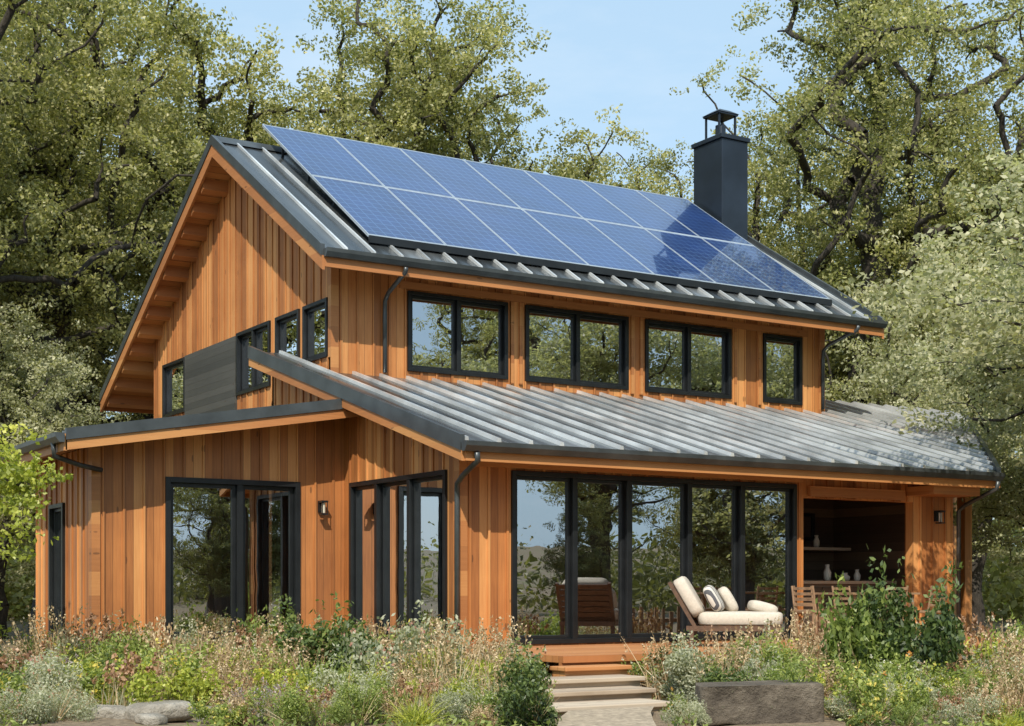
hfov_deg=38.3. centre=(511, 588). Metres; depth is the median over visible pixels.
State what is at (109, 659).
garden shrub
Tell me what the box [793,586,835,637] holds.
dining chair
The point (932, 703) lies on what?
garden shrub
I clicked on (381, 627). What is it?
dry perennial
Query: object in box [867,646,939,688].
flowering plant
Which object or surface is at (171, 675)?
ornamental grass
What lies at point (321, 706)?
flowering plant
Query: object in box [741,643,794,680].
garden shrub
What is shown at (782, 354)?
window
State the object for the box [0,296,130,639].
olive tree
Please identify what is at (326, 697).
garden shrub
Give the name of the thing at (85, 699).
garden shrub
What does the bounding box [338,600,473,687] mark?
flowering plant
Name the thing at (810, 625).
dry perennial
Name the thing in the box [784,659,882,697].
ornamental grass
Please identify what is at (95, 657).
flowering plant
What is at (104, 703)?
ornamental grass
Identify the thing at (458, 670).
garden shrub
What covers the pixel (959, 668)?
garden shrub
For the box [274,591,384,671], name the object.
garden shrub
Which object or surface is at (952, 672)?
garden shrub
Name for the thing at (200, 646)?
garden shrub
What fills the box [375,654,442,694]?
ornamental grass
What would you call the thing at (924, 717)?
garden shrub
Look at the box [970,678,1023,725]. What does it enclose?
dry perennial
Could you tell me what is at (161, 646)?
flowering plant
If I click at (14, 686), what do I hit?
flowering plant
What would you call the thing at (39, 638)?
ornamental grass
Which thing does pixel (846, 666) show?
garden shrub
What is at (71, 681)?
flowering plant
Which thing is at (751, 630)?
dry perennial
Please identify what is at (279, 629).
ornamental grass
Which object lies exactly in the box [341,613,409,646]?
flowering plant
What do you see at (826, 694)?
dry perennial
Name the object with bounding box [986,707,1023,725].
ornamental grass
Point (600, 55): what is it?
sky
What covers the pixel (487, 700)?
flowering plant
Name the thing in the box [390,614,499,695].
ornamental grass
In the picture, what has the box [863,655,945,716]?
garden shrub
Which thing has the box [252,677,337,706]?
garden shrub
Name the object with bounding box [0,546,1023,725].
ground
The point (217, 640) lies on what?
ornamental grass
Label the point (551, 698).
flowering plant
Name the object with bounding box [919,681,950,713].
garden shrub
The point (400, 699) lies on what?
garden shrub
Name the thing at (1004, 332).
olive tree
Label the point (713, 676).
garden shrub
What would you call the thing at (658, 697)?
ornamental grass
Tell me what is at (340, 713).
garden shrub
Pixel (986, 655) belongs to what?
garden shrub
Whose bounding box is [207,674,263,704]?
dry perennial
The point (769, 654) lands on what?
garden shrub
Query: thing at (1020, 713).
flowering plant
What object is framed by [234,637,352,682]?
ornamental grass
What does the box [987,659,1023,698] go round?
flowering plant
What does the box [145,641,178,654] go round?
garden shrub
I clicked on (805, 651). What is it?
ornamental grass
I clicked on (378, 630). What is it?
ornamental grass
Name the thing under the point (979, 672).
garden shrub
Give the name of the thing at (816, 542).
vase
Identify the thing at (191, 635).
garden shrub
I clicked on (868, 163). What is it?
oak tree
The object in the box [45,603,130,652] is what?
garden shrub
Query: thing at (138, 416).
oak tree
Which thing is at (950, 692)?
garden shrub
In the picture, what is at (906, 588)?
dining chair
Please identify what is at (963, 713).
flowering plant
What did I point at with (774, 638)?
garden shrub
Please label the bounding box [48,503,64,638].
window
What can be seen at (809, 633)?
ornamental grass
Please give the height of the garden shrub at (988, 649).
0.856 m
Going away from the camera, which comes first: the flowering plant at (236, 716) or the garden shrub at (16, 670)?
the flowering plant at (236, 716)
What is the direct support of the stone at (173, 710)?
on the ground at (828, 721)
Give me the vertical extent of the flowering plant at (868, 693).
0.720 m
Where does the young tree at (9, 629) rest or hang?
on the ground at (828, 721)
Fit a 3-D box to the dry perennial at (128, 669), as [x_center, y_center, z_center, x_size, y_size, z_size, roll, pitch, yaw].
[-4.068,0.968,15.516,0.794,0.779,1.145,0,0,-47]
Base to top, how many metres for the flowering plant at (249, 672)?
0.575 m
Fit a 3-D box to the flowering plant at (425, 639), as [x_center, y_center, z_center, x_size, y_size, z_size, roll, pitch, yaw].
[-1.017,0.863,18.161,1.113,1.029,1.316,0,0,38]
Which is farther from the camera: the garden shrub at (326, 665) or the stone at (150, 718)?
the garden shrub at (326, 665)
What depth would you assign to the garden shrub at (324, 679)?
15.45 m
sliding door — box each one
[165,477,299,641]
[511,470,796,644]
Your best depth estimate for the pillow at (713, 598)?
20.14 m
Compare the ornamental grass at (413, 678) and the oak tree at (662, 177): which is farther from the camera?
the oak tree at (662, 177)
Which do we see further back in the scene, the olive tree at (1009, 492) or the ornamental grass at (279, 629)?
the olive tree at (1009, 492)
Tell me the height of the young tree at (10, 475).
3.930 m
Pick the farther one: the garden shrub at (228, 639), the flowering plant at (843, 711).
the garden shrub at (228, 639)
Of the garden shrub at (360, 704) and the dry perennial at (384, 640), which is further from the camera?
the dry perennial at (384, 640)
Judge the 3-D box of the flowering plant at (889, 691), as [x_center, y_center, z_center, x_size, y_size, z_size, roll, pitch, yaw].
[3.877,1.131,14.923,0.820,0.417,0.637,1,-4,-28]
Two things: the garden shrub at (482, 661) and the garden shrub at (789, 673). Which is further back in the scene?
the garden shrub at (482, 661)
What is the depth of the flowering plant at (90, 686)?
15.83 m
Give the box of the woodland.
[4,354,1023,622]
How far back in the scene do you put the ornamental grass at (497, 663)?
15.25 m
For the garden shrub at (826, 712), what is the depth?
15.03 m
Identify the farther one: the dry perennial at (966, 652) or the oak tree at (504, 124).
the oak tree at (504, 124)
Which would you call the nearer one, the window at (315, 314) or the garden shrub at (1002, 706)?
the garden shrub at (1002, 706)
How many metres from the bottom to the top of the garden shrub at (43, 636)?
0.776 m
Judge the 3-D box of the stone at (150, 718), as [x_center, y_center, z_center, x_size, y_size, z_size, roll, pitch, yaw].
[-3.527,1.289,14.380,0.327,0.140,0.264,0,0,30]
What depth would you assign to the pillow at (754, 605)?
20.29 m
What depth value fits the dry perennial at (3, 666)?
16.43 m
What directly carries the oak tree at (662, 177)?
on the ground at (828, 721)
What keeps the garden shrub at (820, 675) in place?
on the ground at (828, 721)
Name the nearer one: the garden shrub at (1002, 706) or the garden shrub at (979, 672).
the garden shrub at (1002, 706)
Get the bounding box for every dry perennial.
[0,640,56,675]
[46,689,110,704]
[65,608,128,655]
[81,643,161,706]
[115,622,170,659]
[119,614,184,660]
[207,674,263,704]
[208,687,262,725]
[233,621,286,668]
[241,674,310,710]
[279,684,335,725]
[357,622,414,654]
[364,693,407,723]
[375,635,436,670]
[381,676,440,724]
[432,639,491,677]
[452,628,509,671]
[464,703,502,725]
[702,625,755,661]
[722,619,782,651]
[725,644,788,680]
[788,615,835,656]
[824,684,853,703]
[926,690,966,725]
[930,658,962,673]
[951,634,976,670]
[956,611,998,650]
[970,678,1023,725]
[1009,692,1023,719]
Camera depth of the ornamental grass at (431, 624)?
18.73 m
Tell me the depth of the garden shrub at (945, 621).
16.36 m
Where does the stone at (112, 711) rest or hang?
on the ground at (828, 721)
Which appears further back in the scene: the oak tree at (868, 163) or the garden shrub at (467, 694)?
the oak tree at (868, 163)
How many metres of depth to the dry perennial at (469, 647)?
17.91 m
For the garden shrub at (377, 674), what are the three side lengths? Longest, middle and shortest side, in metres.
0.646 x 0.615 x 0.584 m
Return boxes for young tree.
[0,422,73,565]
[0,494,35,636]
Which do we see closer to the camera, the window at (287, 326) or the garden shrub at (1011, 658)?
the garden shrub at (1011, 658)
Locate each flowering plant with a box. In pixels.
[0,662,29,704]
[0,681,55,725]
[0,699,17,719]
[5,641,80,699]
[13,681,57,711]
[23,663,88,698]
[45,624,127,668]
[53,637,172,673]
[73,637,209,701]
[96,637,201,691]
[114,628,167,646]
[158,639,202,659]
[160,643,205,663]
[186,692,255,725]
[221,684,264,708]
[230,632,295,678]
[235,658,267,685]
[240,652,295,702]
[247,676,299,725]
[304,691,334,721]
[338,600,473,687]
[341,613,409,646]
[390,617,474,662]
[395,697,423,713]
[446,684,513,721]
[491,632,548,671]
[506,679,556,711]
[621,650,665,694]
[658,687,692,717]
[698,649,754,672]
[825,692,889,720]
[832,653,935,725]
[840,703,890,725]
[850,680,921,717]
[853,651,937,702]
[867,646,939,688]
[937,687,1004,725]
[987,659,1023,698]
[988,603,1023,651]
[1003,695,1023,722]
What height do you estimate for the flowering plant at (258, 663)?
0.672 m
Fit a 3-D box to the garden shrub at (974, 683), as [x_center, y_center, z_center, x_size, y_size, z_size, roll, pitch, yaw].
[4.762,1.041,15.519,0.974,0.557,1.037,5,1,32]
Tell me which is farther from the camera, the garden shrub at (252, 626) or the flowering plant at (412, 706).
the garden shrub at (252, 626)
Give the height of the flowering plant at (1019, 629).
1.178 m
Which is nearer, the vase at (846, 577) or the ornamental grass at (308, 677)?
the ornamental grass at (308, 677)
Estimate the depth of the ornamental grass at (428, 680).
15.28 m
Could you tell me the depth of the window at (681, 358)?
28.15 m
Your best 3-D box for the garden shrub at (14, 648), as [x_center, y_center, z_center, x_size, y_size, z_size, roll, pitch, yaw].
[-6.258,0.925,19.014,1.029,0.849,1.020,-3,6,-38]
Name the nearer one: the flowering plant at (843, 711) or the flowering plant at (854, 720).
the flowering plant at (854, 720)
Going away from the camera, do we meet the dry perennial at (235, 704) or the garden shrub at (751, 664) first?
the dry perennial at (235, 704)
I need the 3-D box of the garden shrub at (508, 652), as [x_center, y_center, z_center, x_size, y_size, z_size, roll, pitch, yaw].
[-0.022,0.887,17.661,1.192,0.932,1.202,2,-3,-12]
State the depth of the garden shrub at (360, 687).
14.71 m
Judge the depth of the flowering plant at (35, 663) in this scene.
15.53 m
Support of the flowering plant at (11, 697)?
on the ground at (828, 721)
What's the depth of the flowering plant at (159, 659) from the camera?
16.11 m
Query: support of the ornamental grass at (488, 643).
on the ground at (828, 721)
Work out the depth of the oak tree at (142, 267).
48.97 m
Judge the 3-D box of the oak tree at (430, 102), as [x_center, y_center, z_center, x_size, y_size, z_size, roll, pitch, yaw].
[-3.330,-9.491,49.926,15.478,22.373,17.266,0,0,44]
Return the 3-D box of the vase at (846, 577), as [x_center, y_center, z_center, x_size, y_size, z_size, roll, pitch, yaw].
[5.727,-0.202,25.385,0.200,0.140,0.195,0,0,-32]
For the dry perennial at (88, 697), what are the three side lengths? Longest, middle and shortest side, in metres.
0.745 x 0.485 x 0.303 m
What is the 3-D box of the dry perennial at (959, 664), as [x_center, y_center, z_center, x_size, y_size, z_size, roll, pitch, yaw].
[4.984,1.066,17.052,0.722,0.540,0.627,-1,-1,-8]
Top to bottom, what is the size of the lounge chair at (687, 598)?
0.972 m
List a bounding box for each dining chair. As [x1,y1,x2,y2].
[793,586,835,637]
[831,586,850,610]
[885,586,908,620]
[902,586,946,636]
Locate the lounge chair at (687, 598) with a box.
[668,576,782,646]
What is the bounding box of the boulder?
[695,679,823,725]
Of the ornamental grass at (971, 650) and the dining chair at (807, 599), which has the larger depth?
the dining chair at (807, 599)
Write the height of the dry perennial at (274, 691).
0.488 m
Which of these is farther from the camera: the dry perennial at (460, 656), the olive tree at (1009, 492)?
the olive tree at (1009, 492)
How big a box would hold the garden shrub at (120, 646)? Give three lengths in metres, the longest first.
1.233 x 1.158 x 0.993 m
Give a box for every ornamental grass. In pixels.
[0,602,101,670]
[0,638,42,671]
[32,685,78,703]
[89,682,145,704]
[122,639,209,681]
[135,667,223,700]
[144,662,195,700]
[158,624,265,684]
[178,617,239,658]
[200,660,259,704]
[221,632,305,699]
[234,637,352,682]
[256,613,302,651]
[277,650,353,687]
[310,615,371,634]
[339,618,393,645]
[373,684,466,725]
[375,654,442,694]
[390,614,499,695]
[391,666,437,697]
[401,616,445,648]
[410,671,451,705]
[451,613,567,689]
[456,638,551,715]
[619,630,698,700]
[677,628,757,695]
[768,606,834,657]
[781,619,852,669]
[782,640,842,690]
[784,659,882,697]
[805,665,841,700]
[896,661,969,690]
[943,676,987,719]
[948,627,999,667]
[968,616,1023,680]
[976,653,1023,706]
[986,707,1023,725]
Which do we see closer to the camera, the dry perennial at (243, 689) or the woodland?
the dry perennial at (243, 689)
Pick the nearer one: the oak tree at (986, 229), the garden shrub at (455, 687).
the garden shrub at (455, 687)
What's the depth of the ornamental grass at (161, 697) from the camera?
15.50 m
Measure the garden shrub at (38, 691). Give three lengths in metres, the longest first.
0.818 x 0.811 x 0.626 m
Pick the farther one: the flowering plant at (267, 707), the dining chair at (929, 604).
the dining chair at (929, 604)
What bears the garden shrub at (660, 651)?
on the ground at (828, 721)
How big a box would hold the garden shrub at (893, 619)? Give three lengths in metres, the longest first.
1.463 x 1.455 x 1.309 m
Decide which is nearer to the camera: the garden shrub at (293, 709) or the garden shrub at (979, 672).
the garden shrub at (293, 709)
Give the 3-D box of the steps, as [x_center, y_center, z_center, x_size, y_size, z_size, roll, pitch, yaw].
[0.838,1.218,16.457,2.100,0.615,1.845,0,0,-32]
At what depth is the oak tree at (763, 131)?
54.37 m
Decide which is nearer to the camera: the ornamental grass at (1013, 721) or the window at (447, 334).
the ornamental grass at (1013, 721)
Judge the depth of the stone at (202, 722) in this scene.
14.53 m
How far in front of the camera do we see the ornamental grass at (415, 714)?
13.92 m
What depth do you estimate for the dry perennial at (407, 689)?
14.32 m
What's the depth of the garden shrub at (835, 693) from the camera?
15.39 m
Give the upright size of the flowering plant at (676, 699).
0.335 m
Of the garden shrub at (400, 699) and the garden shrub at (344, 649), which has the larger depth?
the garden shrub at (344, 649)
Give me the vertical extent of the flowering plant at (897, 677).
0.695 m
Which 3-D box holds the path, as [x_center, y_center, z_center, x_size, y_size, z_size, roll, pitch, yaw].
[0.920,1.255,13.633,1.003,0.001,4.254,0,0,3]
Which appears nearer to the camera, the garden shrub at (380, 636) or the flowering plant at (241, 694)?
the flowering plant at (241, 694)
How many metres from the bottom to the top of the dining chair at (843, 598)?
0.843 m
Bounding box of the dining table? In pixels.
[815,592,919,641]
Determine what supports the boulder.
on the ground at (828, 721)
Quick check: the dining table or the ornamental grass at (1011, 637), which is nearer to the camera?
the ornamental grass at (1011, 637)
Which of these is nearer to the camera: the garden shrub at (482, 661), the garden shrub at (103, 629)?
the garden shrub at (482, 661)
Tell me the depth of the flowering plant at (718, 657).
17.32 m
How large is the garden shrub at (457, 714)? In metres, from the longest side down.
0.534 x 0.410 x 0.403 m
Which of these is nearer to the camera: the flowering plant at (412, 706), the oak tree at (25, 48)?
the flowering plant at (412, 706)
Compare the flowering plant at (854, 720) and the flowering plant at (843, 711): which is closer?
the flowering plant at (854, 720)
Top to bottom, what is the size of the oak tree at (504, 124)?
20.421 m
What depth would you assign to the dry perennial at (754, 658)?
16.69 m
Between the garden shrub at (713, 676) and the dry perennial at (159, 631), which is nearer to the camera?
the garden shrub at (713, 676)
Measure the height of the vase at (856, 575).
0.200 m
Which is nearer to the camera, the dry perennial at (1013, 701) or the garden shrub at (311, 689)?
the dry perennial at (1013, 701)
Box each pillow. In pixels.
[703,585,724,611]
[717,587,737,610]
[747,600,777,611]
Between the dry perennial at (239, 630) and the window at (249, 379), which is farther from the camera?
the window at (249, 379)
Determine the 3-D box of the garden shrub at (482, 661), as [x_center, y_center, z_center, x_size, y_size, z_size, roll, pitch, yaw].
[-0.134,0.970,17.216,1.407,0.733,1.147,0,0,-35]
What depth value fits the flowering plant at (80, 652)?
18.29 m
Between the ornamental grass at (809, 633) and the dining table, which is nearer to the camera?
the ornamental grass at (809, 633)
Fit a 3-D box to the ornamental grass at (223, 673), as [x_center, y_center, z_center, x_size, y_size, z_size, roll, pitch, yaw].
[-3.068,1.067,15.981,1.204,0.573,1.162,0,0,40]
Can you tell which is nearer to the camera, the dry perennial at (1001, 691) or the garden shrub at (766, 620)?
the dry perennial at (1001, 691)
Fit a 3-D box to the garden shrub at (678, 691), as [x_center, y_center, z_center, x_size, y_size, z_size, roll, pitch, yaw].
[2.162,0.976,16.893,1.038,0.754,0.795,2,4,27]
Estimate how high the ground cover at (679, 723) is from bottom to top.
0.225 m
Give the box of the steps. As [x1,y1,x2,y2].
[542,664,672,719]
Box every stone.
[87,705,126,718]
[126,700,195,721]
[134,713,167,724]
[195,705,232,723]
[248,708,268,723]
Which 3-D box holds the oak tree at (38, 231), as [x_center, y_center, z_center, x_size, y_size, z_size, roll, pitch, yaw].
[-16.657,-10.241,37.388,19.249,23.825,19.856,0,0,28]
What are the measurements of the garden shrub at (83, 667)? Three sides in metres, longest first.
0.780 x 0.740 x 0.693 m
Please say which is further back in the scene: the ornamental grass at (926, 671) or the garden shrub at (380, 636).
the garden shrub at (380, 636)
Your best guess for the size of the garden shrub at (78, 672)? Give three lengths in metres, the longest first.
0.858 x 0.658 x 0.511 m
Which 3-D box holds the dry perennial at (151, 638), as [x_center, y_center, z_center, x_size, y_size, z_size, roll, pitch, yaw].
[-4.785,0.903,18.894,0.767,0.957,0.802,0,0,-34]
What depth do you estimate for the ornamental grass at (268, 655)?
16.11 m
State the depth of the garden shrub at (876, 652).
16.39 m
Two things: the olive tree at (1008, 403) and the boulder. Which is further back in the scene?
the olive tree at (1008, 403)
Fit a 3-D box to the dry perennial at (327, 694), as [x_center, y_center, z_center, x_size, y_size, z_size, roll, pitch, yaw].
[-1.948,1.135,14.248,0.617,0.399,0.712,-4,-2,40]
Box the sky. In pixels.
[3,0,1023,545]
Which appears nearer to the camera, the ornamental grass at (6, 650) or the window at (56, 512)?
the ornamental grass at (6, 650)
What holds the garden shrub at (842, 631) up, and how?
on the ground at (828, 721)
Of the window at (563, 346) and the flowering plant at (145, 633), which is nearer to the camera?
the flowering plant at (145, 633)
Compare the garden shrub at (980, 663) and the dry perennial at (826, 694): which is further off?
the garden shrub at (980, 663)
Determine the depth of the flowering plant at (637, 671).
17.68 m
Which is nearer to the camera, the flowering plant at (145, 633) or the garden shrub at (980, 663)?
the garden shrub at (980, 663)
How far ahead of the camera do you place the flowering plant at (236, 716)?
13.97 m
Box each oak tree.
[0,0,208,399]
[0,0,291,442]
[0,0,389,631]
[0,3,119,259]
[79,88,462,415]
[128,0,676,220]
[387,87,554,170]
[524,131,774,247]
[612,93,971,404]
[669,0,1023,418]
[834,2,1023,449]
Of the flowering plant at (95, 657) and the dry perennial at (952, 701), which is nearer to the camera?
the dry perennial at (952, 701)
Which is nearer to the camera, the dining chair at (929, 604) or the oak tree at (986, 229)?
the dining chair at (929, 604)
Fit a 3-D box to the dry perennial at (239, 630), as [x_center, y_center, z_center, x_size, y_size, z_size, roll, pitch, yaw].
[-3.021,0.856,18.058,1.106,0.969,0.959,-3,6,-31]
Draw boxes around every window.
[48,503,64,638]
[162,357,184,417]
[236,320,270,395]
[275,309,299,357]
[302,297,327,361]
[349,469,447,643]
[407,290,507,379]
[525,305,628,389]
[645,319,731,398]
[763,333,802,404]
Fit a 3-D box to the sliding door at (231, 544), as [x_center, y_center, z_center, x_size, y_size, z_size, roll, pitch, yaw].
[-4.209,-0.430,22.196,2.131,2.420,0.185,0,0,-32]
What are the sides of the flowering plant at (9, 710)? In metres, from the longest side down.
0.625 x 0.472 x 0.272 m
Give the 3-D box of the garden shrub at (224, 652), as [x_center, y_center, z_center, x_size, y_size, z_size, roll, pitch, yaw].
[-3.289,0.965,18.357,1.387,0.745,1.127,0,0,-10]
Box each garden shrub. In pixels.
[0,627,62,660]
[0,648,46,671]
[0,659,35,689]
[5,623,85,657]
[14,665,97,723]
[27,629,53,648]
[39,680,101,720]
[43,643,104,676]
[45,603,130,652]
[55,614,141,649]
[61,683,112,704]
[63,661,83,699]
[75,658,169,692]
[84,616,156,664]
[95,647,157,670]
[112,654,244,710]
[141,628,227,658]
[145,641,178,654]
[167,617,202,651]
[172,643,267,674]
[206,643,278,673]
[212,628,254,659]
[232,605,307,647]
[241,651,310,705]
[242,678,319,725]
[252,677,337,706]
[254,649,379,685]
[259,662,345,710]
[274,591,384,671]
[289,615,386,674]
[296,641,398,720]
[305,693,351,725]
[312,681,348,715]
[321,665,383,721]
[327,615,422,655]
[328,668,392,725]
[346,654,402,692]
[382,679,410,717]
[399,647,499,697]
[405,677,486,705]
[430,687,473,724]
[432,681,475,714]
[435,642,547,685]
[472,627,551,676]
[489,635,568,725]
[642,631,714,704]
[645,627,749,683]
[659,685,711,725]
[665,639,724,701]
[696,654,754,681]
[717,618,781,651]
[725,624,814,676]
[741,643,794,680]
[745,645,830,693]
[749,630,798,657]
[796,657,832,685]
[810,573,893,669]
[813,647,888,696]
[820,619,918,677]
[824,676,919,711]
[824,683,865,717]
[837,544,964,673]
[852,583,972,676]
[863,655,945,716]
[887,699,924,725]
[902,690,940,723]
[916,657,1009,680]
[918,700,944,719]
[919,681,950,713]
[921,632,1023,670]
[924,661,975,698]
[924,662,968,690]
[926,665,1007,705]
[940,680,974,713]
[953,644,1007,675]
[961,658,1000,682]
[974,640,1020,661]
[981,694,1019,718]
[1003,656,1023,698]
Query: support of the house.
on the ground at (828, 721)
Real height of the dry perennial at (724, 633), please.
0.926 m
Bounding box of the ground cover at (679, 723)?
[0,688,1023,725]
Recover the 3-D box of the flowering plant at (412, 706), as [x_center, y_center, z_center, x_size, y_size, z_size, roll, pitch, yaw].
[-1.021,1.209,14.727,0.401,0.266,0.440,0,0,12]
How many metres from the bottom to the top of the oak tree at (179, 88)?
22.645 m
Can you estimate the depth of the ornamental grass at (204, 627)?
20.28 m
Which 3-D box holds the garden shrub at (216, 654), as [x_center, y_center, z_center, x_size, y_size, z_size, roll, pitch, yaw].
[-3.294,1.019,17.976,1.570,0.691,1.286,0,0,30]
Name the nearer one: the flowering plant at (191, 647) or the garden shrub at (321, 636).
the garden shrub at (321, 636)
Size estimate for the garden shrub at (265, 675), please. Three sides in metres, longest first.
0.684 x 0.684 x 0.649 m
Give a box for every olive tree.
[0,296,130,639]
[825,226,1023,634]
[836,148,1023,466]
[894,248,1023,565]
[981,213,1023,522]
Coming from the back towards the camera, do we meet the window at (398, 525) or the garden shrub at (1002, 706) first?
the window at (398, 525)
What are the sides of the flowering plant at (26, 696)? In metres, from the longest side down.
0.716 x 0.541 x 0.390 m
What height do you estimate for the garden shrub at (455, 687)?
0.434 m
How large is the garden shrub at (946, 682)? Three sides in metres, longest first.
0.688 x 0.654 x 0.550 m
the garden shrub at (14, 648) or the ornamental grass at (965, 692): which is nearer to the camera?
the ornamental grass at (965, 692)
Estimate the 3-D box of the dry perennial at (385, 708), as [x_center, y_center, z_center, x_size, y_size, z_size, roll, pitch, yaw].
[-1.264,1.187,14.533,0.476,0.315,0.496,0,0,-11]
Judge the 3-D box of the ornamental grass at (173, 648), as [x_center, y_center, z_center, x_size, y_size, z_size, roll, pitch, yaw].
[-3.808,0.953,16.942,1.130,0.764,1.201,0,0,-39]
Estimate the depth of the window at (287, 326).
25.92 m
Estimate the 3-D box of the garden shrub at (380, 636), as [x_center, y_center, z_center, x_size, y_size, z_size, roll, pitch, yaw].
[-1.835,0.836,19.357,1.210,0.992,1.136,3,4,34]
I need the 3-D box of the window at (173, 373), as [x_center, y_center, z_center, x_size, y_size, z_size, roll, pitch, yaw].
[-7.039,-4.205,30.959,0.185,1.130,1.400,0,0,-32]
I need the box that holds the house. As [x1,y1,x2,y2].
[0,109,1007,696]
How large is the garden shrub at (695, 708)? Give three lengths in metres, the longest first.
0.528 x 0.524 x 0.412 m
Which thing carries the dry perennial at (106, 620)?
on the ground at (828, 721)
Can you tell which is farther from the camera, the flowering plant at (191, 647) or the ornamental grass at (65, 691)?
the flowering plant at (191, 647)
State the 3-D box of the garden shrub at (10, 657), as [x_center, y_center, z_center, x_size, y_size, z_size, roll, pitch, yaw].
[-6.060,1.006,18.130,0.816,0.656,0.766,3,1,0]
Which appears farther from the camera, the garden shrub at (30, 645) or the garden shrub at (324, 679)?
the garden shrub at (30, 645)
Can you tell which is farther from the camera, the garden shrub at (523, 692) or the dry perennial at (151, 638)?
the dry perennial at (151, 638)
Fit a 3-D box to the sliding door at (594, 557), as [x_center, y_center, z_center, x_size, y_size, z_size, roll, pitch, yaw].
[2.197,-0.430,21.851,5.260,2.420,0.185,0,0,-32]
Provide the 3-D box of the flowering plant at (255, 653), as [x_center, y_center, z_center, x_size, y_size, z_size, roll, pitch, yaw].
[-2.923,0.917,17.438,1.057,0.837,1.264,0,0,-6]
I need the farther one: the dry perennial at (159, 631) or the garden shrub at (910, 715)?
the dry perennial at (159, 631)
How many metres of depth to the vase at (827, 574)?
25.13 m
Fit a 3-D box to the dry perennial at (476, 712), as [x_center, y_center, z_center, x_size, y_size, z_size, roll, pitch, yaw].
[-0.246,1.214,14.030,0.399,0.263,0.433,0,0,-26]
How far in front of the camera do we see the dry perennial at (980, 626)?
19.87 m
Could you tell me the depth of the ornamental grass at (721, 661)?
16.45 m
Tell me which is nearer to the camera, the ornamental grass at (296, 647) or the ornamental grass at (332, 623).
the ornamental grass at (296, 647)
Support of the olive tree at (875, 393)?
on the ground at (828, 721)
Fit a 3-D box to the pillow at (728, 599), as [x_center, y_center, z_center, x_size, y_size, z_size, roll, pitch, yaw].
[3.023,0.160,20.636,0.282,0.377,0.440,0,0,2]
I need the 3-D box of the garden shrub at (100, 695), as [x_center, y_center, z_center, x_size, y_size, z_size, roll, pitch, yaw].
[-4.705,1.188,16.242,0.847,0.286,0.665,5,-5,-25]
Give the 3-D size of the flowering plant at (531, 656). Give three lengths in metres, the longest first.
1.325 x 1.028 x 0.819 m
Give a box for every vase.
[813,535,819,546]
[823,564,830,580]
[839,573,849,580]
[853,569,860,580]
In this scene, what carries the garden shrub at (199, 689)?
on the ground at (828, 721)
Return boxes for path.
[557,706,655,725]
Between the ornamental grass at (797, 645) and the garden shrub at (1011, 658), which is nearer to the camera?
the garden shrub at (1011, 658)
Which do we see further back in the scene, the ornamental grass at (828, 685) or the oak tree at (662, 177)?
the oak tree at (662, 177)
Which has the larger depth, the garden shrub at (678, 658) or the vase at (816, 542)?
the vase at (816, 542)

